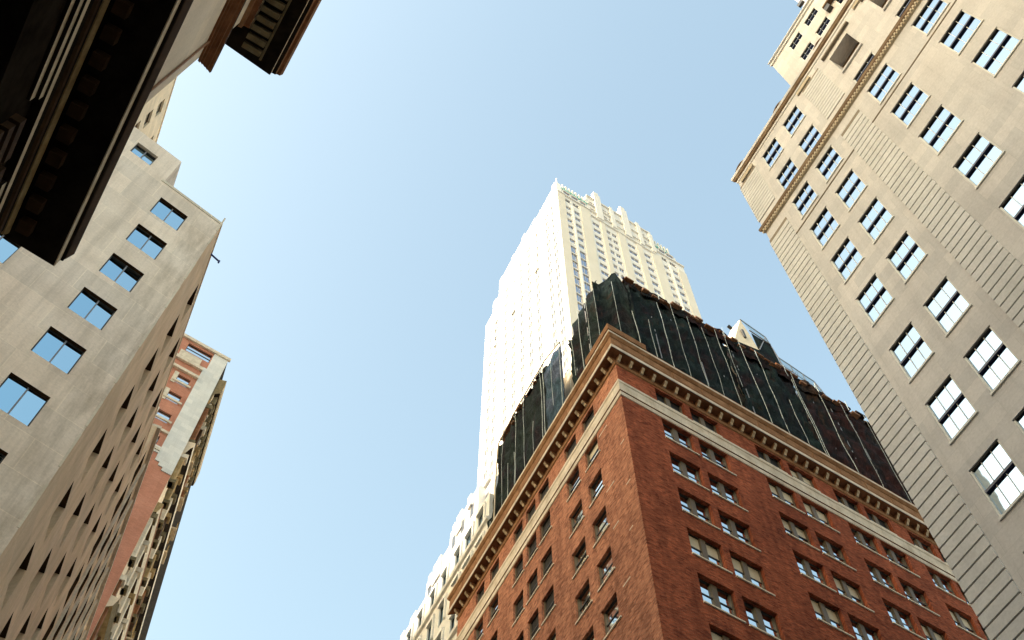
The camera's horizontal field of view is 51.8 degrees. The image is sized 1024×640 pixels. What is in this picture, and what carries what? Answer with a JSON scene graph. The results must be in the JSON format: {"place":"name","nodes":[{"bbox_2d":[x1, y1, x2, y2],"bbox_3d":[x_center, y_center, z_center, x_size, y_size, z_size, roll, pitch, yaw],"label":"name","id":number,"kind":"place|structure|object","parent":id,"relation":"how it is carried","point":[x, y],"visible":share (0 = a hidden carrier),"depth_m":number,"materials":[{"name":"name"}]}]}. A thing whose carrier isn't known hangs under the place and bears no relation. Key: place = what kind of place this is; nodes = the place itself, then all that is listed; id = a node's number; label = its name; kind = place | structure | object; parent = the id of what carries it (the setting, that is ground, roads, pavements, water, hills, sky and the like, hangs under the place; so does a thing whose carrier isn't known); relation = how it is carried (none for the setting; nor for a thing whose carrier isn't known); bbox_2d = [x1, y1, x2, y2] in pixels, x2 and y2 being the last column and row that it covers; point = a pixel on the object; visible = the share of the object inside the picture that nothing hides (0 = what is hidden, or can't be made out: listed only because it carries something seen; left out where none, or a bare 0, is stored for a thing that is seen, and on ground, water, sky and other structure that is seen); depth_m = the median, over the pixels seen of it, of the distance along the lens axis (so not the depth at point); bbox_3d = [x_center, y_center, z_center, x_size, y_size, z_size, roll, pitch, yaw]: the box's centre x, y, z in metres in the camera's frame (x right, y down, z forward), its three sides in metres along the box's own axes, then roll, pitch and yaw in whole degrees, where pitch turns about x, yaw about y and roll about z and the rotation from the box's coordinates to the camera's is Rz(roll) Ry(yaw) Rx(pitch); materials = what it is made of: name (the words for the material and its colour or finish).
{"place":"outdoors","nodes":[
{"label":"outdoors","id":0,"kind":"place"},
{"bbox_2d":[39,424,161,639],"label":"street side building","id":1,"kind":"structure","parent":0,"point":[73,615],"depth_m":61.54,"materials":[{"name":"concrete"}]},
{"bbox_2d":[86,333,230,639],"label":"ornate building","id":2,"kind":"structure","parent":0,"point":[187,410],"depth_m":108.10,"materials":[{"name":"brick"}]},
{"bbox_2d":[156,410,170,422],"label":"window","id":3,"kind":"structure","parent":2,"relation":"in","point":[159,412],"depth_m":108.64,"materials":[{"name":"glass"}]},
{"bbox_2d":[186,344,211,362],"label":"window","id":4,"kind":"structure","parent":2,"relation":"in","point":[191,349],"depth_m":120.54,"materials":[{"name":"glass"}]},
{"bbox_2d":[0,0,321,265],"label":"corniced building","id":5,"kind":"structure","parent":0,"point":[83,83],"depth_m":20.23,"materials":[{"name":"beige stone"}]},
{"bbox_2d":[146,0,868,639],"label":"sky","id":6,"kind":"structure","parent":0,"point":[376,194],"materials":[{"name":"blue"}]},
{"bbox_2d":[731,0,1023,639],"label":"limestone building","id":7,"kind":"structure","parent":0,"point":[878,177],"depth_m":38.92,"materials":[{"name":"stone"}]},
{"bbox_2d":[762,137,783,170],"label":"window","id":8,"kind":"structure","parent":7,"relation":"in","point":[775,149],"depth_m":55.73,"materials":[{"name":"glass"}]},
{"bbox_2d":[776,158,798,190],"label":"window","id":9,"kind":"structure","parent":7,"relation":"in","point":[790,169],"depth_m":52.77,"materials":[{"name":"glass"}]},
{"bbox_2d":[783,105,805,137],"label":"window","id":10,"kind":"structure","parent":7,"relation":"in","point":[797,116],"depth_m":54.93,"materials":[{"name":"glass"}]},
{"bbox_2d":[792,181,818,218],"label":"window","id":11,"kind":"structure","parent":7,"relation":"in","point":[807,196],"depth_m":49.53,"materials":[{"name":"glass"}]},
{"bbox_2d":[798,124,821,156],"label":"window","id":12,"kind":"structure","parent":7,"relation":"in","point":[813,135],"depth_m":51.96,"materials":[{"name":"glass"}]},
{"bbox_2d":[810,207,839,249],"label":"window","id":13,"kind":"structure","parent":7,"relation":"in","point":[826,225],"depth_m":46.39,"materials":[{"name":"glass"}]},
{"bbox_2d":[816,145,843,183],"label":"window","id":14,"kind":"structure","parent":7,"relation":"in","point":[832,159],"depth_m":48.72,"materials":[{"name":"glass"}]},
{"bbox_2d":[831,236,864,284],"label":"window","id":15,"kind":"structure","parent":7,"relation":"in","point":[848,258],"depth_m":43.25,"materials":[{"name":"glass"}]},
{"bbox_2d":[835,169,867,211],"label":"window","id":16,"kind":"structure","parent":7,"relation":"in","point":[853,186],"depth_m":45.58,"materials":[{"name":"glass"}]},
{"bbox_2d":[853,52,874,82],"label":"window","id":17,"kind":"structure","parent":7,"relation":"in","point":[872,55],"depth_m":49.70,"materials":[{"name":"glass"}]},
{"bbox_2d":[856,274,894,326],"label":"window","id":18,"kind":"structure","parent":7,"relation":"in","point":[874,300],"depth_m":39.92,"materials":[{"name":"glass"}]},
{"bbox_2d":[858,197,893,243],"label":"window","id":19,"kind":"structure","parent":7,"relation":"in","point":[876,219],"depth_m":42.45,"materials":[{"name":"glass"}]},
{"bbox_2d":[867,64,901,104],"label":"window","id":20,"kind":"structure","parent":7,"relation":"in","point":[887,78],"depth_m":47.04,"materials":[{"name":"glass"}]},
{"bbox_2d":[887,232,927,283],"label":"window","id":21,"kind":"structure","parent":7,"relation":"in","point":[907,255],"depth_m":39.12,"materials":[{"name":"glass"}]},
{"bbox_2d":[891,82,930,128],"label":"window","id":22,"kind":"structure","parent":7,"relation":"in","point":[914,99],"depth_m":43.90,"materials":[{"name":"glass"}]},
{"bbox_2d":[890,322,934,382],"bbox_3d":[13.722,1.105,36.193,0.210,2.330,1.340,25,-66,-12],"label":"window","id":23,"kind":"structure","parent":7,"relation":"in","point":[910,351],"depth_m":36.23,"materials":[{"name":"glass"}]},
{"bbox_2d":[912,0,949,35],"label":"window","id":24,"kind":"structure","parent":7,"relation":"in","point":[933,10],"depth_m":45.65,"materials":[{"name":"glass"}]},
{"bbox_2d":[919,105,963,155],"bbox_3d":[16.561,-7.335,40.703,0.210,2.330,1.550,25,-66,-12],"label":"window","id":25,"kind":"structure","parent":7,"relation":"in","point":[944,124],"depth_m":40.77,"materials":[{"name":"glass"}]},
{"bbox_2d":[924,277,971,337],"bbox_3d":[14.622,-0.458,35.397,0.210,2.330,1.340,25,-66,-12],"label":"window","id":26,"kind":"structure","parent":7,"relation":"in","point":[947,305],"depth_m":35.42,"materials":[{"name":"glass"}]},
{"bbox_2d":[926,375,977,444],"bbox_3d":[13.711,2.779,32.893,0.210,2.330,1.340,25,-66,-12],"label":"window","id":27,"kind":"structure","parent":7,"relation":"in","point":[949,406],"depth_m":32.91,"materials":[{"name":"glass"}]},
{"bbox_2d":[940,10,983,55],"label":"window","id":28,"kind":"structure","parent":7,"relation":"in","point":[966,24],"depth_m":42.55,"materials":[{"name":"glass"}]},
{"bbox_2d":[954,133,1005,188],"bbox_3d":[16.550,-5.647,37.377,0.210,2.330,1.550,25,-66,-12],"label":"window","id":29,"kind":"structure","parent":7,"relation":"in","point":[982,155],"depth_m":37.43,"materials":[{"name":"glass"}]},
{"bbox_2d":[964,326,1020,395],"bbox_3d":[14.611,1.217,32.098,0.210,2.330,1.340,25,-66,-12],"label":"window","id":30,"kind":"structure","parent":7,"relation":"in","point":[990,358],"depth_m":32.13,"materials":[{"name":"glass"}]},
{"bbox_2d":[970,439,1023,520],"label":"window","id":31,"kind":"structure","parent":7,"relation":"in","point":[1000,479],"depth_m":29.63,"materials":[{"name":"glass"}]},
{"bbox_2d":[972,27,1022,77],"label":"window","id":32,"kind":"structure","parent":7,"relation":"in","point":[1001,44],"depth_m":39.41,"materials":[{"name":"glass"}]},
{"bbox_2d":[1000,177,1023,228],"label":"window","id":33,"kind":"structure","parent":7,"relation":"in","point":[1013,206],"depth_m":34.42,"materials":[{"name":"glass"}]},
{"bbox_2d":[1012,72,1023,93],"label":"window","id":34,"kind":"structure","parent":7,"relation":"in","point":[1019,85],"depth_m":37.10,"materials":[{"name":"glass"}]},
{"bbox_2d":[1014,409,1023,433],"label":"window","id":35,"kind":"structure","parent":7,"relation":"in","point":[1019,420],"depth_m":29.89,"materials":[{"name":"glass"}]},
{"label":"pavement","id":36,"kind":"structure","parent":0,"visible":0},
{"bbox_2d":[400,467,498,639],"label":"stepped building","id":37,"kind":"structure","parent":36,"relation":"on","point":[430,619],"depth_m":87.92,"materials":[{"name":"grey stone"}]},
{"bbox_2d":[477,178,702,486],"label":"white tower","id":38,"kind":"structure","parent":36,"relation":"on","point":[572,247],"depth_m":206.06,"materials":[{"name":"stone"}]},
{"bbox_2d":[447,323,989,639],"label":"brick building","id":39,"kind":"structure","parent":36,"relation":"on","point":[651,496],"depth_m":60.84,"materials":[{"name":"red brick"}]},
{"bbox_2d":[476,621,483,639],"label":"window","id":40,"kind":"structure","parent":39,"relation":"in","point":[479,632],"depth_m":69.26,"materials":[{"name":"glass"}]},
{"bbox_2d":[487,597,498,627],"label":"window","id":41,"kind":"structure","parent":39,"relation":"in","point":[494,609],"depth_m":68.18,"materials":[{"name":"glass"}]},
{"bbox_2d":[512,557,523,587],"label":"window","id":42,"kind":"structure","parent":39,"relation":"in","point":[519,569],"depth_m":66.75,"materials":[{"name":"glass"}]},
{"bbox_2d":[512,595,524,627],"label":"window","id":43,"kind":"structure","parent":39,"relation":"in","point":[519,609],"depth_m":63.65,"materials":[{"name":"glass"}]},
{"bbox_2d":[525,537,537,566],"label":"window","id":44,"kind":"structure","parent":39,"relation":"in","point":[532,549],"depth_m":65.94,"materials":[{"name":"glass"}]},
{"bbox_2d":[526,573,538,605],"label":"window","id":45,"kind":"structure","parent":39,"relation":"in","point":[533,586],"depth_m":62.82,"materials":[{"name":"glass"}]},
{"bbox_2d":[530,613,539,639],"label":"window","id":46,"kind":"structure","parent":39,"relation":"in","point":[534,625],"depth_m":59.87,"materials":[{"name":"glass"}]},
{"bbox_2d":[540,482,548,502],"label":"window","id":47,"kind":"structure","parent":39,"relation":"in","point":[545,490],"depth_m":68.65,"materials":[{"name":"glass"}]},
{"bbox_2d":[539,515,551,545],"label":"window","id":48,"kind":"structure","parent":39,"relation":"in","point":[546,527],"depth_m":65.27,"materials":[{"name":"metal"}]},
{"bbox_2d":[540,550,553,583],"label":"window","id":49,"kind":"structure","parent":39,"relation":"in","point":[547,564],"depth_m":62.15,"materials":[{"name":"metal"}]},
{"bbox_2d":[541,589,555,625],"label":"window","id":50,"kind":"structure","parent":39,"relation":"in","point":[549,605],"depth_m":59.09,"materials":[{"name":"metal"}]},
{"bbox_2d":[565,437,575,462],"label":"window","id":51,"kind":"structure","parent":39,"relation":"in","point":[573,445],"depth_m":67.10,"materials":[{"name":"metal"}]},
{"bbox_2d":[566,469,580,502],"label":"window","id":52,"kind":"structure","parent":39,"relation":"in","point":[575,481],"depth_m":63.73,"materials":[{"name":"metal"}]},
{"bbox_2d":[569,503,584,538],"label":"window","id":53,"kind":"structure","parent":39,"relation":"in","point":[577,518],"depth_m":60.62,"materials":[{"name":"metal"}]},
{"bbox_2d":[572,542,588,579],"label":"window","id":54,"kind":"structure","parent":39,"relation":"in","point":[581,556],"depth_m":57.58,"materials":[{"name":"glass"}]},
{"bbox_2d":[575,583,592,624],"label":"window","id":55,"kind":"structure","parent":39,"relation":"in","point":[584,601],"depth_m":54.49,"materials":[{"name":"glass"}]},
{"bbox_2d":[583,410,593,433],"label":"window","id":56,"kind":"structure","parent":39,"relation":"in","point":[591,416],"depth_m":66.16,"materials":[{"name":"glass"}]},
{"bbox_2d":[585,440,599,472],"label":"window","id":57,"kind":"structure","parent":39,"relation":"in","point":[593,453],"depth_m":62.89,"materials":[{"name":"glass"}]},
{"bbox_2d":[589,474,604,508],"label":"window","id":58,"kind":"structure","parent":39,"relation":"in","point":[598,486],"depth_m":59.67,"materials":[{"name":"glass"}]},
{"bbox_2d":[593,510,609,547],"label":"window","id":59,"kind":"structure","parent":39,"relation":"in","point":[601,526],"depth_m":56.60,"materials":[{"name":"glass"}]},
{"bbox_2d":[597,551,614,592],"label":"window","id":60,"kind":"structure","parent":39,"relation":"in","point":[606,568],"depth_m":53.51,"materials":[{"name":"glass"}]},
{"bbox_2d":[603,596,621,639],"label":"window","id":61,"kind":"structure","parent":39,"relation":"in","point":[611,616],"depth_m":50.46,"materials":[{"name":"glass"}]},
{"bbox_2d":[656,393,687,417],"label":"window","id":62,"kind":"structure","parent":39,"relation":"in","point":[665,401],"depth_m":65.60,"materials":[{"name":"glass"}]},
{"bbox_2d":[663,424,699,455],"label":"window","id":63,"kind":"structure","parent":39,"relation":"in","point":[671,434],"depth_m":62.08,"materials":[{"name":"metal"}]},
{"bbox_2d":[670,456,709,491],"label":"window","id":64,"kind":"structure","parent":39,"relation":"in","point":[680,468],"depth_m":59.03,"materials":[{"name":"metal"}]},
{"bbox_2d":[484,273,914,534],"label":"scaffold netting","id":65,"kind":"object","parent":39,"relation":"on","point":[674,334],"visible":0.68,"depth_m":80.97,"materials":[{"name":"black fabric"}]},
{"bbox_2d":[679,493,720,530],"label":"window","id":66,"kind":"structure","parent":39,"relation":"in","point":[690,506],"depth_m":55.97,"materials":[{"name":"metal"}]},
{"bbox_2d":[691,413,721,436],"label":"window","id":67,"kind":"structure","parent":39,"relation":"in","point":[699,420],"depth_m":66.24,"materials":[{"name":"glass"}]},
{"bbox_2d":[688,533,732,573],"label":"window","id":68,"kind":"structure","parent":39,"relation":"in","point":[701,549],"depth_m":52.89,"materials":[{"name":"metal"}]},
{"bbox_2d":[699,444,736,476],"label":"window","id":69,"kind":"structure","parent":39,"relation":"in","point":[708,454],"depth_m":62.76,"materials":[{"name":"metal"}]},
{"bbox_2d":[710,629,730,639],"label":"window","id":70,"kind":"structure","parent":39,"relation":"in","point":[715,636],"depth_m":47.30,"materials":[{"name":"metal"}]},
{"bbox_2d":[698,578,745,623],"bbox_3d":[9.719,13.144,49.599,2.430,2.120,0.440,29,-67,-14],"label":"window","id":71,"kind":"structure","parent":39,"relation":"in","point":[713,596],"depth_m":49.83,"materials":[{"name":"metal"}]},
{"bbox_2d":[709,478,747,512],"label":"window","id":72,"kind":"structure","parent":39,"relation":"in","point":[718,489],"depth_m":59.67,"materials":[{"name":"metal"}]},
{"bbox_2d":[719,514,760,552],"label":"window","id":73,"kind":"structure","parent":39,"relation":"in","point":[730,528],"depth_m":56.60,"materials":[{"name":"glass"}]},
{"bbox_2d":[730,555,774,596],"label":"window","id":74,"kind":"structure","parent":39,"relation":"in","point":[745,572],"depth_m":53.53,"materials":[{"name":"glass"}]},
{"bbox_2d":[724,319,797,395],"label":"rooftop shed","id":75,"kind":"structure","parent":39,"relation":"on","point":[742,336],"depth_m":94.36,"materials":[{"name":"metal"}]},
{"bbox_2d":[743,601,780,639],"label":"window","id":76,"kind":"structure","parent":39,"relation":"in","point":[759,620],"depth_m":50.50,"materials":[{"name":"metal"}]},
{"bbox_2d":[756,449,787,473],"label":"window","id":77,"kind":"structure","parent":39,"relation":"in","point":[763,456],"depth_m":67.45,"materials":[{"name":"metal"}]},
{"bbox_2d":[768,482,805,513],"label":"window","id":78,"kind":"structure","parent":39,"relation":"in","point":[777,492],"depth_m":64.00,"materials":[{"name":"metal"}]},
{"bbox_2d":[781,517,819,551],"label":"window","id":79,"kind":"structure","parent":39,"relation":"in","point":[791,529],"depth_m":60.93,"materials":[{"name":"glass"}]},
{"bbox_2d":[779,358,825,394],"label":"fence","id":80,"kind":"object","parent":39,"relation":"on","point":[802,374],"visible":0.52,"depth_m":94.57,"materials":[{"name":"blue"}]},
{"bbox_2d":[789,468,819,491],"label":"window","id":81,"kind":"structure","parent":39,"relation":"in","point":[796,475],"depth_m":68.11,"materials":[{"name":"metal"}]},
{"bbox_2d":[794,555,836,592],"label":"window","id":82,"kind":"structure","parent":39,"relation":"in","point":[808,570],"depth_m":57.81,"materials":[{"name":"glass"}]},
{"bbox_2d":[803,502,839,533],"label":"window","id":83,"kind":"structure","parent":39,"relation":"in","point":[812,512],"depth_m":64.60,"materials":[{"name":"glass"}]},
{"bbox_2d":[810,598,854,638],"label":"window","id":84,"kind":"structure","parent":39,"relation":"in","point":[824,614],"depth_m":54.77,"materials":[{"name":"metal"}]},
{"bbox_2d":[817,537,856,570],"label":"window","id":85,"kind":"structure","parent":39,"relation":"in","point":[829,550],"depth_m":61.56,"materials":[{"name":"glass"}]},
{"bbox_2d":[835,494,865,517],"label":"window","id":86,"kind":"structure","parent":39,"relation":"in","point":[841,500],"depth_m":69.03,"materials":[{"name":"metal"}]},
{"bbox_2d":[832,575,874,612],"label":"window","id":87,"kind":"structure","parent":39,"relation":"in","point":[849,592],"depth_m":58.47,"materials":[{"name":"glass"}]},
{"bbox_2d":[849,618,878,639],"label":"window","id":88,"kind":"structure","parent":39,"relation":"in","point":[862,632],"depth_m":55.70,"materials":[{"name":"metal"}]},
{"bbox_2d":[850,528,887,559],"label":"window","id":89,"kind":"structure","parent":39,"relation":"in","point":[862,540],"depth_m":65.49,"materials":[{"name":"metal"}]},
{"bbox_2d":[866,512,896,534],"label":"window","id":90,"kind":"structure","parent":39,"relation":"in","point":[873,518],"depth_m":69.62,"materials":[{"name":"glass"}]},
{"bbox_2d":[867,564,905,598],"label":"window","id":91,"kind":"structure","parent":39,"relation":"in","point":[884,580],"depth_m":62.43,"materials":[{"name":"metal"}]},
{"bbox_2d":[883,546,920,577],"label":"window","id":92,"kind":"structure","parent":39,"relation":"in","point":[894,558],"depth_m":66.15,"materials":[{"name":"metal"}]},
{"bbox_2d":[885,604,926,639],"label":"window","id":93,"kind":"structure","parent":39,"relation":"in","point":[898,618],"depth_m":59.36,"materials":[{"name":"metal"}]},
{"bbox_2d":[900,582,939,616],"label":"window","id":94,"kind":"structure","parent":39,"relation":"in","point":[917,598],"depth_m":63.05,"materials":[{"name":"glass"}]},
{"bbox_2d":[910,536,940,559],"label":"window","id":95,"kind":"structure","parent":39,"relation":"in","point":[916,542],"depth_m":70.53,"materials":[{"name":"glass"}]},
{"bbox_2d":[919,622,944,639],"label":"window","id":96,"kind":"structure","parent":39,"relation":"in","point":[930,633],"depth_m":60.40,"materials":[{"name":"metal"}]},
{"bbox_2d":[928,571,965,603],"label":"window","id":97,"kind":"structure","parent":39,"relation":"in","point":[941,584],"depth_m":67.02,"materials":[{"name":"glass"}]},
{"bbox_2d":[948,609,983,639],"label":"window","id":98,"kind":"structure","parent":39,"relation":"in","point":[961,622],"depth_m":64.00,"materials":[{"name":"metal"}]},
{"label":"pavement","id":99,"kind":"structure","parent":0,"visible":0},
{"bbox_2d":[0,126,225,639],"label":"stained building","id":100,"kind":"structure","parent":99,"relation":"on","point":[93,329],"depth_m":41.94,"materials":[{"name":"concrete"}]},
{"bbox_2d":[0,233,20,262],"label":"window","id":101,"kind":"structure","parent":100,"relation":"in","point":[8,247],"depth_m":41.01,"materials":[{"name":"glass"}]},
{"bbox_2d":[0,375,47,426],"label":"window","id":102,"kind":"structure","parent":100,"relation":"in","point":[31,403],"depth_m":35.78,"materials":[{"name":"glass"}]},
{"bbox_2d":[31,329,84,373],"bbox_3d":[-16.715,1.209,38.757,1.540,1.870,0.120,38,-69,-17],"label":"window","id":103,"kind":"structure","parent":100,"relation":"in","point":[48,346],"depth_m":38.85,"materials":[{"name":"glass"}]},
{"bbox_2d":[68,289,114,330],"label":"window","id":104,"kind":"structure","parent":100,"relation":"in","point":[99,314],"depth_m":41.96,"materials":[{"name":"glass"}]},
{"bbox_2d":[99,255,141,291],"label":"window","id":105,"kind":"structure","parent":100,"relation":"in","point":[113,267],"depth_m":45.10,"materials":[{"name":"glass"}]},
{"bbox_2d":[130,145,155,164],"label":"window","id":106,"kind":"structure","parent":100,"relation":"in","point":[137,150],"depth_m":53.68,"materials":[{"name":"glass"}]},
{"bbox_2d":[126,226,164,259],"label":"window","id":107,"kind":"structure","parent":100,"relation":"in","point":[138,237],"depth_m":48.09,"materials":[{"name":"glass"}]},
{"bbox_2d":[150,200,185,230],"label":"window","id":108,"kind":"structure","parent":100,"relation":"in","point":[160,209],"depth_m":51.13,"materials":[{"name":"glass"}]},
{"bbox_2d":[135,77,176,142],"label":"cream building","id":109,"kind":"structure","parent":99,"relation":"on","point":[149,122],"depth_m":94.09,"materials":[{"name":"concrete"}]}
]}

